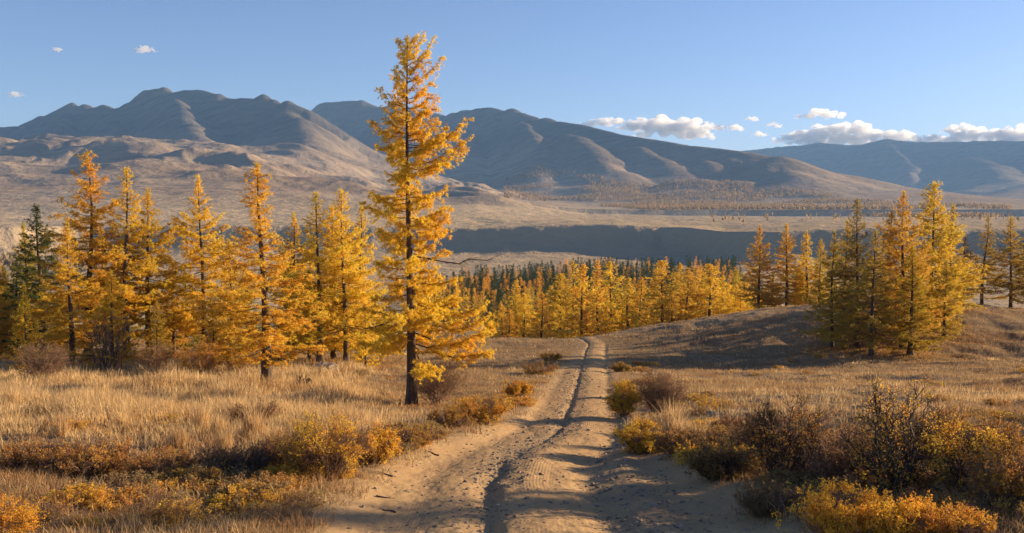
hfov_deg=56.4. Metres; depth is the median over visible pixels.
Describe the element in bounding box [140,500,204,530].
dwarf shrub
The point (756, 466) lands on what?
dwarf shrub
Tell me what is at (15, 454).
shrub
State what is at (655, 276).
larch tree
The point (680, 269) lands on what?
larch tree
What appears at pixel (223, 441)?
grass tussock
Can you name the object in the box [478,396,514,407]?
dwarf shrub
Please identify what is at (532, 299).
larch tree
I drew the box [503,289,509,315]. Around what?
conifer tree
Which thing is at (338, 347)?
larch tree
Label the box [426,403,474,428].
shrub
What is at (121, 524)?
dwarf shrub
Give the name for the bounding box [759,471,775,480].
dwarf shrub
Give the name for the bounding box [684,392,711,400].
dwarf shrub
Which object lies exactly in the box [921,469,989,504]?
dwarf shrub
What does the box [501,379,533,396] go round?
shrub
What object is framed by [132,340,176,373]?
shrub
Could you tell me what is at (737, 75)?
sky
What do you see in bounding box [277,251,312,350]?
larch tree
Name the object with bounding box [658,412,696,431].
grass tussock
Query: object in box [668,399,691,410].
dwarf shrub
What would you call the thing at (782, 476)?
dwarf shrub
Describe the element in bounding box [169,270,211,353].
larch tree
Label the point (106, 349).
shrub
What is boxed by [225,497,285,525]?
dwarf shrub
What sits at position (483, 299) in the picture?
larch tree
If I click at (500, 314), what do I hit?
larch tree
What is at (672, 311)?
larch tree
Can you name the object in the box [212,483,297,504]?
dwarf shrub
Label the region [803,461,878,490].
dwarf shrub
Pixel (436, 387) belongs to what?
shrub
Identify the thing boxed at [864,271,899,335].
larch tree
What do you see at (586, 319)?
larch tree
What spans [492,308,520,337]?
larch tree
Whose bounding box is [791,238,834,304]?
larch tree
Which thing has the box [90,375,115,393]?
grass tussock
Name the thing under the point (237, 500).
dwarf shrub
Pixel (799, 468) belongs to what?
dwarf shrub
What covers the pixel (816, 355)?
dwarf shrub
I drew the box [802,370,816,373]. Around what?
dwarf shrub
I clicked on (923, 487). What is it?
dwarf shrub
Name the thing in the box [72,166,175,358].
larch tree
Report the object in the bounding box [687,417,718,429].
dwarf shrub
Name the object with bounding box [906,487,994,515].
dwarf shrub
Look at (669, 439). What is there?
shrub
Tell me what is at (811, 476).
dwarf shrub
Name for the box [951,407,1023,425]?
dwarf shrub
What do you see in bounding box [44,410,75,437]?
grass tussock
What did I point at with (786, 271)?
larch tree
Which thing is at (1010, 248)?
larch tree
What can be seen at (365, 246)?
larch tree
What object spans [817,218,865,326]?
larch tree
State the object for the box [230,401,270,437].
grass tussock
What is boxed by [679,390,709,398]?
dwarf shrub
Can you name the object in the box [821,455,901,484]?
dwarf shrub
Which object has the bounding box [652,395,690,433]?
grass tussock
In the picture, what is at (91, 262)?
larch tree
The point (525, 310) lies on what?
larch tree
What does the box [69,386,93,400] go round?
grass tussock
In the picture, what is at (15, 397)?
grass tussock
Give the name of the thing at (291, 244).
larch tree
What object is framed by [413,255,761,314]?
forest
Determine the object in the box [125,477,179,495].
dwarf shrub
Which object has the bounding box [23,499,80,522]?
dwarf shrub
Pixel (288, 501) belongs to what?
dwarf shrub
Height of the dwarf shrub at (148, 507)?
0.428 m
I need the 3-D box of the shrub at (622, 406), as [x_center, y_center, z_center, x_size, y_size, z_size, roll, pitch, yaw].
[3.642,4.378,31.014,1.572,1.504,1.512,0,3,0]
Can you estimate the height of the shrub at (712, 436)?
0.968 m
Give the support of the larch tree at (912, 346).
on the ground at (729, 489)
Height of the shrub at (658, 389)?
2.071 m
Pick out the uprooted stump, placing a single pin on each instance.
(308, 379)
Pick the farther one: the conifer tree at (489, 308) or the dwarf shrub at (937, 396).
the conifer tree at (489, 308)
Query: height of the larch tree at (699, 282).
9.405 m
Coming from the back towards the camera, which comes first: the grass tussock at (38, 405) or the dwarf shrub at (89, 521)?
the grass tussock at (38, 405)
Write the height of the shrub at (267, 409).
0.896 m
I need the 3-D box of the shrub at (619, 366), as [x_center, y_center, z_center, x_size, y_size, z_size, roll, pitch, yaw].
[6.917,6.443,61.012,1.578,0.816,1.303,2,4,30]
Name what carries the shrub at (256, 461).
on the ground at (729, 489)
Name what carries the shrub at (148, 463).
on the ground at (729, 489)
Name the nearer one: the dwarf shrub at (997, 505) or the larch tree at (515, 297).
the dwarf shrub at (997, 505)
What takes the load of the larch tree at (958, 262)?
on the ground at (729, 489)
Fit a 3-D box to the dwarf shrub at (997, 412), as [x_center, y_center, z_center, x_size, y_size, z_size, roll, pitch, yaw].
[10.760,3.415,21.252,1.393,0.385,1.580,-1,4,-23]
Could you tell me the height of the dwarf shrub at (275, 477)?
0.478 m
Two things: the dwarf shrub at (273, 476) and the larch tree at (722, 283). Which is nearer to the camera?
the dwarf shrub at (273, 476)
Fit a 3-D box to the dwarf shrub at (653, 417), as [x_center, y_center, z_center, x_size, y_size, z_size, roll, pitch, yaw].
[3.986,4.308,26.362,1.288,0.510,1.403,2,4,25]
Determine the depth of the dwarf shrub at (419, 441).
21.38 m
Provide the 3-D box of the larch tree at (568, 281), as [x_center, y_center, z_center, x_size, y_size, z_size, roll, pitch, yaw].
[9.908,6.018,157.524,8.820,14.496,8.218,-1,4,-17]
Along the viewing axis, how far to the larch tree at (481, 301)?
357.08 m
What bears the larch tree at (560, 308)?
on the ground at (729, 489)
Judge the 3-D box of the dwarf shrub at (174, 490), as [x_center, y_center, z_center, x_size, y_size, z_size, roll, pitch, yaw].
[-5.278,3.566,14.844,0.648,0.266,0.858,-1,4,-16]
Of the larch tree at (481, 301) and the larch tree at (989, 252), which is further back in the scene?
the larch tree at (481, 301)
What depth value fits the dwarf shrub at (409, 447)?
20.49 m
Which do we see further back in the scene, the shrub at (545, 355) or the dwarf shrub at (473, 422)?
the shrub at (545, 355)
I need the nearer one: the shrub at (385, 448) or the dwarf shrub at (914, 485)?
the dwarf shrub at (914, 485)
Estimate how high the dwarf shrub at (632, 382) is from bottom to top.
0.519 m
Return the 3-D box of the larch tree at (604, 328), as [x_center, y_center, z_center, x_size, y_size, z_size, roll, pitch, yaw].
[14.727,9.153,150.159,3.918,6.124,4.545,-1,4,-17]
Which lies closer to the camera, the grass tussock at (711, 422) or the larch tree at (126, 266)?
the grass tussock at (711, 422)
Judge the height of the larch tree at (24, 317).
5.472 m
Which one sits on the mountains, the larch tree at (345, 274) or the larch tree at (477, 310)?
the larch tree at (477, 310)
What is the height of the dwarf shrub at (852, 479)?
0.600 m
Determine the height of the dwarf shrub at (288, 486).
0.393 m
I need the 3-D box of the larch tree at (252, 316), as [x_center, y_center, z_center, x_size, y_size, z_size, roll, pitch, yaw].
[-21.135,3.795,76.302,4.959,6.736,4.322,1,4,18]
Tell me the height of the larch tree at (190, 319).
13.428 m
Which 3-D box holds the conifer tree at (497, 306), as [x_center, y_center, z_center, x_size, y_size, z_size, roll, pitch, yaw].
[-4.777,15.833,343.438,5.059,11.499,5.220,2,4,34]
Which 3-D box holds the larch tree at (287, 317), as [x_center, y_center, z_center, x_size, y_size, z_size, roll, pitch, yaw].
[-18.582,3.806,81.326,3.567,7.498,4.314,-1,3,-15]
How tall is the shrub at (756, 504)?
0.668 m
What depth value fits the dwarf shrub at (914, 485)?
14.23 m
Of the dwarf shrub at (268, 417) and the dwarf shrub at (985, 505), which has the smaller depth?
the dwarf shrub at (985, 505)
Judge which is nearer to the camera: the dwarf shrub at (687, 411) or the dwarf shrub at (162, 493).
the dwarf shrub at (162, 493)
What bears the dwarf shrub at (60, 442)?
on the ground at (729, 489)
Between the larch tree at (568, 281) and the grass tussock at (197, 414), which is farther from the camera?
the larch tree at (568, 281)
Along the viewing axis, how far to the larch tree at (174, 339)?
70.29 m
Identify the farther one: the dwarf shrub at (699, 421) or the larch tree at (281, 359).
the larch tree at (281, 359)
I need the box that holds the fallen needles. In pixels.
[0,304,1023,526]
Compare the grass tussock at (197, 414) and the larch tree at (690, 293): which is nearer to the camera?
the grass tussock at (197, 414)
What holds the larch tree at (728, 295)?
on the ground at (729, 489)
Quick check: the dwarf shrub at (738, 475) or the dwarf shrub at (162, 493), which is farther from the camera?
the dwarf shrub at (738, 475)
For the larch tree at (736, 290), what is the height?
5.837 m
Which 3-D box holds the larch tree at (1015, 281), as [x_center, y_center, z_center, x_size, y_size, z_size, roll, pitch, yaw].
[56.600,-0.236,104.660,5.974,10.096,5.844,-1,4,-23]
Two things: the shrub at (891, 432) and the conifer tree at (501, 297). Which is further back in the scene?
the conifer tree at (501, 297)
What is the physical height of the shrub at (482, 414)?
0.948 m
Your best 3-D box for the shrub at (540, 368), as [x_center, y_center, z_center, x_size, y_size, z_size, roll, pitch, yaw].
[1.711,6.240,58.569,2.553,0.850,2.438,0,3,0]
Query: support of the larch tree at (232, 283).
on the ground at (729, 489)
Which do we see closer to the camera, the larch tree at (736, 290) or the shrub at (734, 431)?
the shrub at (734, 431)
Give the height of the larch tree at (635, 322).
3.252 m
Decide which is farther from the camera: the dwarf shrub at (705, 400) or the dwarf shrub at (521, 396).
the dwarf shrub at (521, 396)
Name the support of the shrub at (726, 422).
on the ground at (729, 489)
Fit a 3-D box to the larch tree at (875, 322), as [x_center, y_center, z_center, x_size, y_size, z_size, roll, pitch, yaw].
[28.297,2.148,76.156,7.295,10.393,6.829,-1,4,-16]
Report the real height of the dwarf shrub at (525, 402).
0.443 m
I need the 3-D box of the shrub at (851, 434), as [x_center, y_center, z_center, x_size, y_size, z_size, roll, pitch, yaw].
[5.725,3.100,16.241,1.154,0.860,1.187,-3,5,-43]
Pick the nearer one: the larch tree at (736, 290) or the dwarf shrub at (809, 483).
the dwarf shrub at (809, 483)
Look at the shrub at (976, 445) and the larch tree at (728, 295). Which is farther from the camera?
the larch tree at (728, 295)
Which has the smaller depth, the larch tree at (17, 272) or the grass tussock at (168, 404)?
the grass tussock at (168, 404)
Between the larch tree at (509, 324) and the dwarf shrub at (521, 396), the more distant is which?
the larch tree at (509, 324)
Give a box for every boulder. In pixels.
[310,361,340,371]
[705,411,719,420]
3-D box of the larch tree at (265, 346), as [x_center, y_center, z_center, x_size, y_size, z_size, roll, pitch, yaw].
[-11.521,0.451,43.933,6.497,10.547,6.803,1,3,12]
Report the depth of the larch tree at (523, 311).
171.28 m
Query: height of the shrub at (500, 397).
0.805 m
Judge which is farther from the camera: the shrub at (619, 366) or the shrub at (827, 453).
the shrub at (619, 366)
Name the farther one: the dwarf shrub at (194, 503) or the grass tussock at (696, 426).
the grass tussock at (696, 426)
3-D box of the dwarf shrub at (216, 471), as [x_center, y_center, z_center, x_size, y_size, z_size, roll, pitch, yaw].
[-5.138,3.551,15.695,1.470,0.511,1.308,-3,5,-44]
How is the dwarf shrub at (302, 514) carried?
on the ground at (729, 489)
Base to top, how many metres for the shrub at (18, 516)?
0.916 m
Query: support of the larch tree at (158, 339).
on the ground at (729, 489)
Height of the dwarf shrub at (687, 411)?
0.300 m
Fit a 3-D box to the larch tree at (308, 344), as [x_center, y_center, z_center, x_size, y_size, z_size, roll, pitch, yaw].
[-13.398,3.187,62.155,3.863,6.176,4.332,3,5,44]
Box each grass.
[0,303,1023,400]
[0,355,1022,458]
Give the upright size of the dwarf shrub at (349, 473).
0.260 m
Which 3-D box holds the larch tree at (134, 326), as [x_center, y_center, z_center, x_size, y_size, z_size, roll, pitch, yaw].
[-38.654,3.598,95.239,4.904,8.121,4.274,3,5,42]
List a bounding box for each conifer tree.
[439,292,451,323]
[463,291,472,323]
[478,289,489,321]
[486,297,492,319]
[494,295,499,319]
[498,289,506,316]
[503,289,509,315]
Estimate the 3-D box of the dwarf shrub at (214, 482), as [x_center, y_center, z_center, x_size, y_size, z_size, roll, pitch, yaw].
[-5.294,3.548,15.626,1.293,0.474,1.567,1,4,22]
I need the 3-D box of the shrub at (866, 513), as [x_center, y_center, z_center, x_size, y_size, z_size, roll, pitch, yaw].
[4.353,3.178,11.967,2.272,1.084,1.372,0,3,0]
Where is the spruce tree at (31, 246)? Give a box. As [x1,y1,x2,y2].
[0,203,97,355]
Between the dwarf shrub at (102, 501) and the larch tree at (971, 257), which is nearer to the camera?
the dwarf shrub at (102, 501)
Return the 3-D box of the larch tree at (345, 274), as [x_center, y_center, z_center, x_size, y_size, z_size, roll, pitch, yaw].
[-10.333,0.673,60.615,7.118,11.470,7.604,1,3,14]
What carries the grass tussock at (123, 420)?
on the ground at (729, 489)
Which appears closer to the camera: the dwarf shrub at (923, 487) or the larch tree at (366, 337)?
the dwarf shrub at (923, 487)
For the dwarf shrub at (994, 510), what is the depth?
12.60 m
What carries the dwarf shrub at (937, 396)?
on the ground at (729, 489)
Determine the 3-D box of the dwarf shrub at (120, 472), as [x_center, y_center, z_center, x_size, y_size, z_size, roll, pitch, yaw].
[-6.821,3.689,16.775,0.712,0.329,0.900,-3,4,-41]
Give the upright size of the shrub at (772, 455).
1.927 m
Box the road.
[320,337,771,532]
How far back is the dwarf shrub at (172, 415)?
25.82 m
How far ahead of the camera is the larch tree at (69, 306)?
60.01 m
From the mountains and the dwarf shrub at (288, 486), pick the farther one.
the mountains
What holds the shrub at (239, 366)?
on the ground at (729, 489)
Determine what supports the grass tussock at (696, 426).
on the ground at (729, 489)
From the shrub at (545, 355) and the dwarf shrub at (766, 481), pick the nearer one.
the dwarf shrub at (766, 481)
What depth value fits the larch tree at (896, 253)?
79.64 m
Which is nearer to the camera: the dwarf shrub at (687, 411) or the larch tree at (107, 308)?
the dwarf shrub at (687, 411)
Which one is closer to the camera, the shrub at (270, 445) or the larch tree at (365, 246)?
the shrub at (270, 445)
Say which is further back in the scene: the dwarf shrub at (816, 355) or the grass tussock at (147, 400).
the dwarf shrub at (816, 355)
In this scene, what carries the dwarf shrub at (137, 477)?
on the ground at (729, 489)
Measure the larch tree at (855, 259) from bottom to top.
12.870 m
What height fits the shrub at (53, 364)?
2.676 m
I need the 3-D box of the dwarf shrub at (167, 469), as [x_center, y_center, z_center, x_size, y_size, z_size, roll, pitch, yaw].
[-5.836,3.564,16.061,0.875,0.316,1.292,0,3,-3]
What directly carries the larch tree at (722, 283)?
on the ground at (729, 489)
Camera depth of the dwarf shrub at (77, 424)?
23.20 m
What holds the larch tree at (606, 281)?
on the ground at (729, 489)
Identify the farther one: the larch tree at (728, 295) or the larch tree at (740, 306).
the larch tree at (728, 295)
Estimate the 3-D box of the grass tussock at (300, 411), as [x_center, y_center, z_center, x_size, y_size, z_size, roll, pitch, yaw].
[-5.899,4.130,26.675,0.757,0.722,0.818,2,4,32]
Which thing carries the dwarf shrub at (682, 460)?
on the ground at (729, 489)
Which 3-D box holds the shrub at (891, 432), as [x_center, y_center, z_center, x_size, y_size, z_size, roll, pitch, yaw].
[5.933,2.558,14.554,1.849,1.936,1.596,-3,5,-42]
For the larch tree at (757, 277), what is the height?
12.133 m
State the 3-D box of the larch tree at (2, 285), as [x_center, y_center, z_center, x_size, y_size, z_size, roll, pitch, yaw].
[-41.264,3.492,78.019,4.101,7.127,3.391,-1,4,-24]
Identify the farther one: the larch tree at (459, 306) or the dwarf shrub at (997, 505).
the larch tree at (459, 306)
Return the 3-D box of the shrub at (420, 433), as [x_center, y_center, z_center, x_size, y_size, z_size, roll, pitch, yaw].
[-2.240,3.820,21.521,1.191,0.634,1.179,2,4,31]
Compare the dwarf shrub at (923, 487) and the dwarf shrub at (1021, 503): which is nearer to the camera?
the dwarf shrub at (1021, 503)
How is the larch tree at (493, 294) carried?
on the mountains
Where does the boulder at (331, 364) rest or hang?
on the ground at (729, 489)
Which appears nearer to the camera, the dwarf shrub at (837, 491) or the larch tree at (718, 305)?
the dwarf shrub at (837, 491)
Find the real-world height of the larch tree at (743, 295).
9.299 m
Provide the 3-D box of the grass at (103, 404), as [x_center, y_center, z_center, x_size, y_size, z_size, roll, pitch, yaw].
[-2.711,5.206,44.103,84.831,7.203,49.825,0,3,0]
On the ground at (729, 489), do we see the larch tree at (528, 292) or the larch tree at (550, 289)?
the larch tree at (550, 289)
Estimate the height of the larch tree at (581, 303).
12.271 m
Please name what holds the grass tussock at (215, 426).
on the ground at (729, 489)
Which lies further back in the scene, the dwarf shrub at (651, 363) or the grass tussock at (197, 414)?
the dwarf shrub at (651, 363)
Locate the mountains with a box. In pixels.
[0,87,1023,334]
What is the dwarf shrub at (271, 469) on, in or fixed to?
on the ground at (729, 489)
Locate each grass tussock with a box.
[0,381,25,407]
[31,394,53,414]
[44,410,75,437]
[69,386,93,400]
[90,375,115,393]
[112,404,131,428]
[135,394,157,409]
[154,396,175,414]
[169,419,189,448]
[185,398,214,431]
[207,406,231,437]
[213,420,242,448]
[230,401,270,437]
[254,424,279,447]
[291,403,311,419]
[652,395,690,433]
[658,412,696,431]
[683,415,709,434]
[701,413,724,433]
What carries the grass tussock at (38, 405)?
on the ground at (729, 489)
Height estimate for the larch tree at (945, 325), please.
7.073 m
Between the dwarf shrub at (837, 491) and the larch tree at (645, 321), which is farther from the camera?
the larch tree at (645, 321)
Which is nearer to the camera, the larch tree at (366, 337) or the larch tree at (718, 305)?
the larch tree at (366, 337)
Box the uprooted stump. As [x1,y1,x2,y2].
[287,373,311,386]
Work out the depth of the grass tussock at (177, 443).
21.88 m
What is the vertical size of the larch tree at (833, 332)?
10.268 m
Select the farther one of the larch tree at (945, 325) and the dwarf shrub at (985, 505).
the larch tree at (945, 325)
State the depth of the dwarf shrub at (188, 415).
26.40 m
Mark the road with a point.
(593, 352)
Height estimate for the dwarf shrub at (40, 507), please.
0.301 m
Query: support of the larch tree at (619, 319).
on the ground at (729, 489)
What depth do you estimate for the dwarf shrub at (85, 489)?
14.04 m
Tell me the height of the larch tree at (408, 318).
15.163 m
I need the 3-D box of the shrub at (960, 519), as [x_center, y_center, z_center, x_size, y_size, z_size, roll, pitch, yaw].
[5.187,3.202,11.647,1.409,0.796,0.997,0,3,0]
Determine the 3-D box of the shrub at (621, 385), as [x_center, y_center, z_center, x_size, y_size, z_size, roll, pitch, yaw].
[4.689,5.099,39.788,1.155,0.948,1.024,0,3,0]
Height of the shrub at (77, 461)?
1.041 m
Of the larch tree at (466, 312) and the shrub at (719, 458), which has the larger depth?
the larch tree at (466, 312)
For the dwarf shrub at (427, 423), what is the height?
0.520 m
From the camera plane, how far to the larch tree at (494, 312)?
162.82 m
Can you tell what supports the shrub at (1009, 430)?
on the ground at (729, 489)
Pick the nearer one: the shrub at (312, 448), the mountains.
the shrub at (312, 448)
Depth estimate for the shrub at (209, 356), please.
52.47 m
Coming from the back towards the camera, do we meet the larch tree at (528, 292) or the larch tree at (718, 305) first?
the larch tree at (528, 292)
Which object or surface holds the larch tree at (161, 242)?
on the ground at (729, 489)
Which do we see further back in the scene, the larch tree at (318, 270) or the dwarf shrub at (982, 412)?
the larch tree at (318, 270)
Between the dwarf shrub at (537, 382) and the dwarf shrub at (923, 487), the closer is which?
the dwarf shrub at (923, 487)
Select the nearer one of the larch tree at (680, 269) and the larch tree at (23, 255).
the larch tree at (23, 255)
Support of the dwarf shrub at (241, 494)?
on the ground at (729, 489)
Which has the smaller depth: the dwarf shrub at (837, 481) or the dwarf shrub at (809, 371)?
the dwarf shrub at (837, 481)
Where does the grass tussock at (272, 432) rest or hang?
on the ground at (729, 489)
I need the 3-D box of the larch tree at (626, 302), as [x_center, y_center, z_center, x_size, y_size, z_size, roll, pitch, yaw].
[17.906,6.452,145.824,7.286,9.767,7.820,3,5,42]
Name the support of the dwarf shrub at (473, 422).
on the ground at (729, 489)
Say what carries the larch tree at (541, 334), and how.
on the ground at (729, 489)
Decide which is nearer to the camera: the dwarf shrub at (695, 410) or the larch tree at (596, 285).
the dwarf shrub at (695, 410)
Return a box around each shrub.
[0,432,67,472]
[0,492,54,532]
[1,498,51,512]
[3,336,77,380]
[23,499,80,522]
[31,435,77,456]
[36,423,151,482]
[41,480,108,505]
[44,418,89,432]
[62,514,108,528]
[69,483,150,512]
[74,301,150,371]
[82,469,160,498]
[95,499,185,525]
[97,512,161,532]
[104,468,133,482]
[108,482,195,512]
[115,444,197,478]
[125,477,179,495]
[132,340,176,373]
[135,492,219,525]
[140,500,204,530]
[142,412,182,425]
[142,466,192,483]
[148,459,234,496]
[152,467,230,493]
[155,498,205,515]
[160,486,192,499]
[171,458,257,493]
[173,337,222,373]
[179,437,280,476]
[180,411,213,419]
[199,478,279,510]
[199,491,268,519]
[203,472,295,505]
[205,478,285,513]
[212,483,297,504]
[217,473,308,497]
[219,348,250,372]
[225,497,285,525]
[227,396,283,420]
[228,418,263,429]
[229,412,276,420]
[233,467,296,489]
[235,471,296,490]
[248,425,301,468]
[253,491,302,509]
[256,460,314,479]
[262,397,382,479]
[271,503,316,518]
[272,487,326,508]
[292,476,317,487]
[324,467,359,478]
[348,420,403,464]
[349,368,366,375]
[373,417,419,431]
[389,422,444,448]
[391,437,418,454]
[396,420,444,430]
[400,427,434,447]
[404,354,474,404]
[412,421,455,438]
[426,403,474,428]
[445,394,510,424]
[455,418,477,426]
[475,392,510,411]
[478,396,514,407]
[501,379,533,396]
[506,392,538,398]
[506,393,537,406]
[519,361,559,373]
[527,379,546,383]
[539,351,561,361]
[600,379,649,416]
[608,361,631,371]
[611,379,635,392]
[612,417,677,454]
[626,366,692,413]
[631,366,649,371]
[631,379,651,384]
[634,412,670,426]
[644,361,661,366]
[651,424,707,457]
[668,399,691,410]
[669,438,717,466]
[673,408,698,417]
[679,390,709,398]
[681,431,759,482]
[682,419,731,448]
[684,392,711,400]
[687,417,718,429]
[690,403,728,414]
[695,396,731,408]
[699,455,766,478]
[700,390,716,395]
[706,414,744,432]
[714,444,764,465]
[718,414,776,448]
[725,468,758,478]
[727,388,835,484]
[732,478,806,518]
[755,475,791,489]
[757,465,821,489]
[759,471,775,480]
[765,475,882,503]
[766,494,816,514]
[770,476,954,532]
[783,462,809,477]
[788,466,838,484]
[792,417,881,482]
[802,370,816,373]
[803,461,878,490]
[804,475,874,491]
[807,478,897,503]
[811,352,828,357]
[817,423,882,456]
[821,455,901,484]
[824,469,917,495]
[831,370,951,496]
[846,466,955,498]
[881,473,948,492]
[890,392,998,453]
[892,496,998,532]
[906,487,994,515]
[907,414,1016,492]
[918,377,945,386]
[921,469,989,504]
[922,393,950,401]
[938,489,1022,529]
[950,435,1023,511]
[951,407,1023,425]
[960,408,1023,463]
[963,407,1023,425]
[967,496,1023,518]
[980,398,1013,406]
[991,490,1023,520]
[999,500,1023,518]
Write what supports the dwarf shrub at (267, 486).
on the ground at (729, 489)
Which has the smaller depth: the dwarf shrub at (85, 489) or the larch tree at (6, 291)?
the dwarf shrub at (85, 489)
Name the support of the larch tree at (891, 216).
on the ground at (729, 489)
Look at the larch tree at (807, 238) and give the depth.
122.05 m
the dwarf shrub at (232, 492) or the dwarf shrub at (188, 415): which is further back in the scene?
the dwarf shrub at (188, 415)
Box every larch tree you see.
[0,223,51,341]
[0,259,49,349]
[0,268,20,349]
[0,269,22,351]
[0,271,21,360]
[2,284,47,373]
[7,148,172,359]
[21,222,119,363]
[61,269,143,365]
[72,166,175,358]
[81,235,137,347]
[108,187,207,356]
[116,271,143,337]
[131,301,178,358]
[145,174,249,351]
[154,257,192,354]
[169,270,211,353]
[177,161,336,382]
[191,300,225,360]
[198,239,261,352]
[227,282,274,352]
[247,212,329,358]
[271,324,289,361]
[273,269,340,358]
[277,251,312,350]
[278,205,385,358]
[279,190,367,362]
[279,277,300,351]
[283,188,402,361]
[330,205,405,359]
[332,31,502,404]
[350,312,380,368]
[452,291,469,321]
[461,295,470,324]
[469,300,478,322]
[479,291,483,318]
[479,295,491,323]
[483,304,518,337]
[487,310,498,337]
[489,290,496,321]
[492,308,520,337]
[495,293,546,337]
[502,279,532,335]
[510,293,531,336]
[516,292,559,338]
[526,288,534,314]
[527,291,536,310]
[529,285,559,337]
[531,273,587,338]
[549,263,615,337]
[551,260,591,334]
[574,311,597,336]
[583,260,618,334]
[593,261,638,333]
[594,306,613,333]
[601,278,646,331]
[608,298,630,330]
[613,276,658,329]
[629,260,697,325]
[631,312,642,327]
[641,269,674,321]
[641,296,660,324]
[655,290,685,323]
[656,263,695,321]
[666,268,704,322]
[673,264,739,318]
[678,267,717,320]
[711,275,734,312]
[712,284,735,314]
[713,270,745,312]
[721,284,742,313]
[726,295,753,312]
[729,225,781,308]
[734,279,754,309]
[738,282,748,310]
[755,223,817,307]
[763,274,782,306]
[783,230,837,304]
[784,265,813,305]
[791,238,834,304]
[800,230,861,348]
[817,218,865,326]
[818,231,920,356]
[824,197,892,347]
[835,274,869,337]
[849,210,925,315]
[859,190,954,347]
[862,246,955,354]
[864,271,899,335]
[868,181,990,328]
[916,204,983,308]
[920,259,967,336]
[951,235,985,301]
[965,216,1002,304]
[975,215,1023,307]
[1001,238,1023,298]
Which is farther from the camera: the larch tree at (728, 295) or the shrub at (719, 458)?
the larch tree at (728, 295)
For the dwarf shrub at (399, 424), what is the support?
on the ground at (729, 489)
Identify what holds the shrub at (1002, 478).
on the ground at (729, 489)
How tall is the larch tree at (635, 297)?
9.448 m
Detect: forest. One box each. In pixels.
[0,165,1019,272]
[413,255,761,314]
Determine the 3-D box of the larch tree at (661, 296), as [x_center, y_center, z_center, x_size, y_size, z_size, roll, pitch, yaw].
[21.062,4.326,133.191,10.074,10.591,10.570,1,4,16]
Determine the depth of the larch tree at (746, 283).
172.41 m
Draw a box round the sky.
[0,0,1023,150]
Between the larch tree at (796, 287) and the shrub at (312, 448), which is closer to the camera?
the shrub at (312, 448)
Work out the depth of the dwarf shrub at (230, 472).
15.82 m
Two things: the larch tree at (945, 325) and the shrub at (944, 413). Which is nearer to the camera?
the shrub at (944, 413)
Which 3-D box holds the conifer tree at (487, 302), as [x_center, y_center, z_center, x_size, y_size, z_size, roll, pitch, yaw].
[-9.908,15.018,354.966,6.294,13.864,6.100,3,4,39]
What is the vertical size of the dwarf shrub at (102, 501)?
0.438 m
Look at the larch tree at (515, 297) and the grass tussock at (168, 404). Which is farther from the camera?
the larch tree at (515, 297)
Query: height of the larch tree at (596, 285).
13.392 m
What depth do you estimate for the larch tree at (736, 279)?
173.60 m
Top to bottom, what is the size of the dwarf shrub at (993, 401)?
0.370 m
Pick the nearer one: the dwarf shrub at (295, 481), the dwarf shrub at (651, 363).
the dwarf shrub at (295, 481)
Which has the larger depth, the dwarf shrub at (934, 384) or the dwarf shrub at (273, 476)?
the dwarf shrub at (934, 384)
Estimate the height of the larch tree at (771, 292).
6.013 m
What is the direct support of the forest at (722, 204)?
on the mountains
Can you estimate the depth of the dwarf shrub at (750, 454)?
18.30 m
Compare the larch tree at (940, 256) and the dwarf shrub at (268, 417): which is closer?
the dwarf shrub at (268, 417)
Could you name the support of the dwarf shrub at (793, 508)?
on the ground at (729, 489)
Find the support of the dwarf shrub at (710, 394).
on the ground at (729, 489)
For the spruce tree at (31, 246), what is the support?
on the ground at (729, 489)
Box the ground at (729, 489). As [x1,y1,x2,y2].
[0,304,1023,532]
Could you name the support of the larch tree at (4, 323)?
on the ground at (729, 489)
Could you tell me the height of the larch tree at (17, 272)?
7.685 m
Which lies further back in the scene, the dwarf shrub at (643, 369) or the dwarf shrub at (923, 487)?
the dwarf shrub at (643, 369)
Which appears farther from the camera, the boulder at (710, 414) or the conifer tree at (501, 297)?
the conifer tree at (501, 297)
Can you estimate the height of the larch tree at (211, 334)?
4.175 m
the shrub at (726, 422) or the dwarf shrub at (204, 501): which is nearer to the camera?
the dwarf shrub at (204, 501)
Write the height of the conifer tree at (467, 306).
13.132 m
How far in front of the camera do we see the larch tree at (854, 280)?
84.11 m
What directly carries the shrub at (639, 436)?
on the ground at (729, 489)
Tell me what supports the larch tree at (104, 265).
on the ground at (729, 489)

